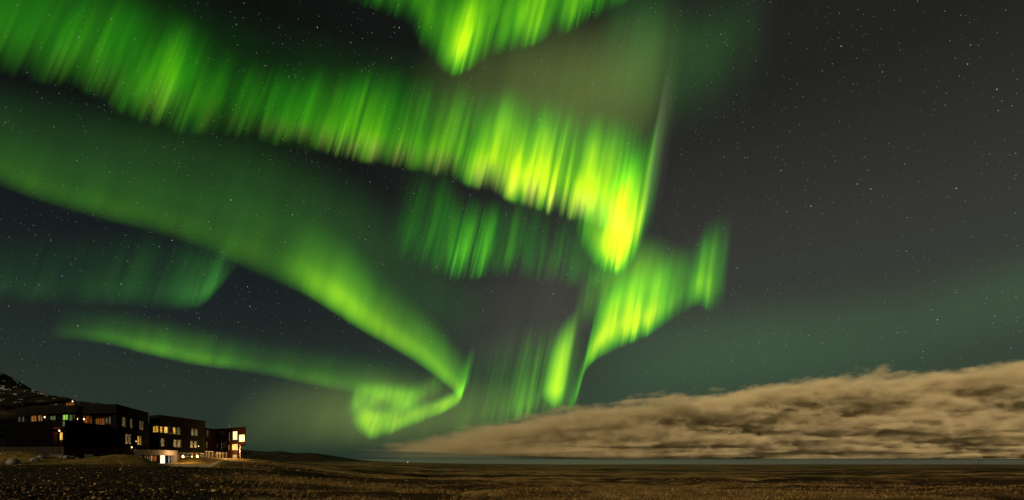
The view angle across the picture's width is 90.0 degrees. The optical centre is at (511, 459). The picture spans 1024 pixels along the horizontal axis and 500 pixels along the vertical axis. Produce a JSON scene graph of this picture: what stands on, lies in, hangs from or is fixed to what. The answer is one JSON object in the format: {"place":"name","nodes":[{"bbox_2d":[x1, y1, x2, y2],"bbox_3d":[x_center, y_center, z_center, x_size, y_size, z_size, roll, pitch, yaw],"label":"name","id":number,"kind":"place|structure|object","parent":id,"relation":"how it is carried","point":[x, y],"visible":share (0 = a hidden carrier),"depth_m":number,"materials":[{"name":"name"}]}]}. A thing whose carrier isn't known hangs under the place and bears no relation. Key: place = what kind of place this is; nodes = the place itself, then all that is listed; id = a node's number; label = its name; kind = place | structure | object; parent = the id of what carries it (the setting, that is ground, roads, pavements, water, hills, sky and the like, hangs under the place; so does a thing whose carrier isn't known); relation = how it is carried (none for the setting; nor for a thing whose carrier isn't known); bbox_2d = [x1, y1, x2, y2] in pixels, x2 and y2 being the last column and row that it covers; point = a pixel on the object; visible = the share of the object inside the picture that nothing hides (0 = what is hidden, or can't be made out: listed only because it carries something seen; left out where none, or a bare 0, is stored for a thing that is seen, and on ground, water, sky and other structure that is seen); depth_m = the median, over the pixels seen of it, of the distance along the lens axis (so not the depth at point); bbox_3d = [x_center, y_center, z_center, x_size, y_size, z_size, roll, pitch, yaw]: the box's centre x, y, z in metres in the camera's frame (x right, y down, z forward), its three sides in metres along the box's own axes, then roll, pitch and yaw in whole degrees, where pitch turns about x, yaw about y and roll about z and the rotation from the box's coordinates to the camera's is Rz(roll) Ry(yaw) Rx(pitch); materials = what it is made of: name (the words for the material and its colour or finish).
{"place":"outdoors","nodes":[
{"label":"outdoors","id":0,"kind":"place"},
{"bbox_2d":[0,372,244,458],"bbox_3d":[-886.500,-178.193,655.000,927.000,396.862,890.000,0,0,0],"label":"mountain","id":1,"kind":"structure","parent":0,"point":[15,394],"depth_m":685.96,"materials":[{"name":"black stone"}]},
{"bbox_2d":[239,449,393,461],"bbox_3d":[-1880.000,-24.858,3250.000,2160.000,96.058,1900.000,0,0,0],"label":"hill","id":2,"kind":"structure","parent":0,"point":[279,456],"depth_m":3000.04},
{"bbox_2d":[0,450,1023,499],"bbox_3d":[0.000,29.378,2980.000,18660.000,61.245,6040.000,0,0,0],"label":"ground","id":3,"kind":"structure","parent":0,"point":[592,475],"depth_m":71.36,"materials":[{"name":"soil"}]},
{"bbox_2d":[6,458,20,463],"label":"boulder","id":4,"kind":"object","parent":3,"relation":"on","point":[13,461],"visible":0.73,"depth_m":70.07,"materials":[{"name":"grey stone"}]},
{"bbox_2d":[29,457,39,461],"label":"boulder","id":5,"kind":"object","parent":3,"relation":"on","point":[34,459],"visible":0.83,"depth_m":72.67,"materials":[{"name":"grey stone"}]},
{"bbox_2d":[0,400,245,463],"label":"hotel building","id":6,"kind":"structure","parent":3,"relation":"on","point":[90,431],"depth_m":97.45,"materials":[{"name":"dark wood cladding"},{"name":"glass"},{"name":"metal"}]},
{"bbox_2d":[31,416,36,420],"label":"window","id":7,"kind":"structure","parent":6,"relation":"in","point":[33,418],"depth_m":100.76,"materials":[{"name":"black"}]},
{"bbox_2d":[59,432,63,439],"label":"window","id":8,"kind":"structure","parent":6,"relation":"in","point":[61,434],"depth_m":91.90,"materials":[{"name":"orange"}]},
{"bbox_2d":[62,414,68,419],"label":"window","id":9,"kind":"structure","parent":6,"relation":"in","point":[66,416],"depth_m":96.31,"materials":[{"name":"green glass"}]},
{"bbox_2d":[111,433,113,442],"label":"window","id":10,"kind":"structure","parent":6,"relation":"in","point":[112,434],"depth_m":93.60,"materials":[{"name":"black"}]},
{"bbox_2d":[121,417,125,426],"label":"window","id":11,"kind":"structure","parent":6,"relation":"in","point":[123,420],"depth_m":95.66,"materials":[{"name":"black"}]},
{"bbox_2d":[125,434,127,443],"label":"window","id":12,"kind":"structure","parent":6,"relation":"in","point":[126,435],"depth_m":97.14,"materials":[{"name":"black"}]},
{"bbox_2d":[129,419,132,427],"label":"window","id":13,"kind":"structure","parent":6,"relation":"in","point":[130,420],"depth_m":99.38,"materials":[{"name":"black"}]},
{"bbox_2d":[153,426,158,432],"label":"window","id":14,"kind":"structure","parent":6,"relation":"in","point":[155,428],"depth_m":115.52,"materials":[{"name":"yellow glass"}]},
{"bbox_2d":[160,438,163,445],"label":"window","id":15,"kind":"structure","parent":6,"relation":"in","point":[161,439],"depth_m":115.45,"materials":[{"name":"black"}]},
{"bbox_2d":[160,455,164,463],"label":"door","id":16,"kind":"structure","parent":6,"relation":"in","point":[162,457],"depth_m":110.88,"materials":[{"name":"white glass"}]},
{"bbox_2d":[168,427,172,433],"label":"window","id":17,"kind":"structure","parent":6,"relation":"in","point":[170,429],"depth_m":118.52,"materials":[{"name":"black glass"}]},
{"bbox_2d":[219,431,223,437],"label":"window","id":18,"kind":"structure","parent":6,"relation":"in","point":[221,433],"depth_m":142.83,"materials":[{"name":"black glass"}]},
{"bbox_2d":[232,444,237,449],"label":"window","id":19,"kind":"structure","parent":6,"relation":"in","point":[234,446],"depth_m":136.92,"materials":[{"name":"yellow glass"}]},
{"bbox_2d":[233,431,237,439],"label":"window","id":20,"kind":"structure","parent":6,"relation":"in","point":[235,433],"depth_m":136.79,"materials":[{"name":"yellow glass"}]},
{"bbox_2d":[239,434,244,441],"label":"window","id":21,"kind":"structure","parent":6,"relation":"in","point":[241,436],"depth_m":133.47,"materials":[{"name":"yellow glass"}]},
{"bbox_2d":[169,460,223,466],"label":"gravel drive","id":22,"kind":"structure","parent":3,"relation":"on","point":[195,464],"depth_m":91.74,"materials":[{"name":"brown gravel"}]},
{"bbox_2d":[0,452,457,499],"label":"rubble","id":23,"kind":"object","parent":3,"relation":"on","point":[118,494],"visible":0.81,"depth_m":26.55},
{"bbox_2d":[0,0,1023,458],"label":"sky","id":24,"kind":"structure","parent":0,"point":[352,229],"materials":[{"name":"green"}]},
{"bbox_2d":[358,459,1023,463],"bbox_3d":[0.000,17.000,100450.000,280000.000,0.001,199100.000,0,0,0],"label":"sea","id":25,"kind":"structure","parent":0,"point":[738,461],"depth_m":3921.65,"materials":[{"name":"grey liquid"}]}
]}

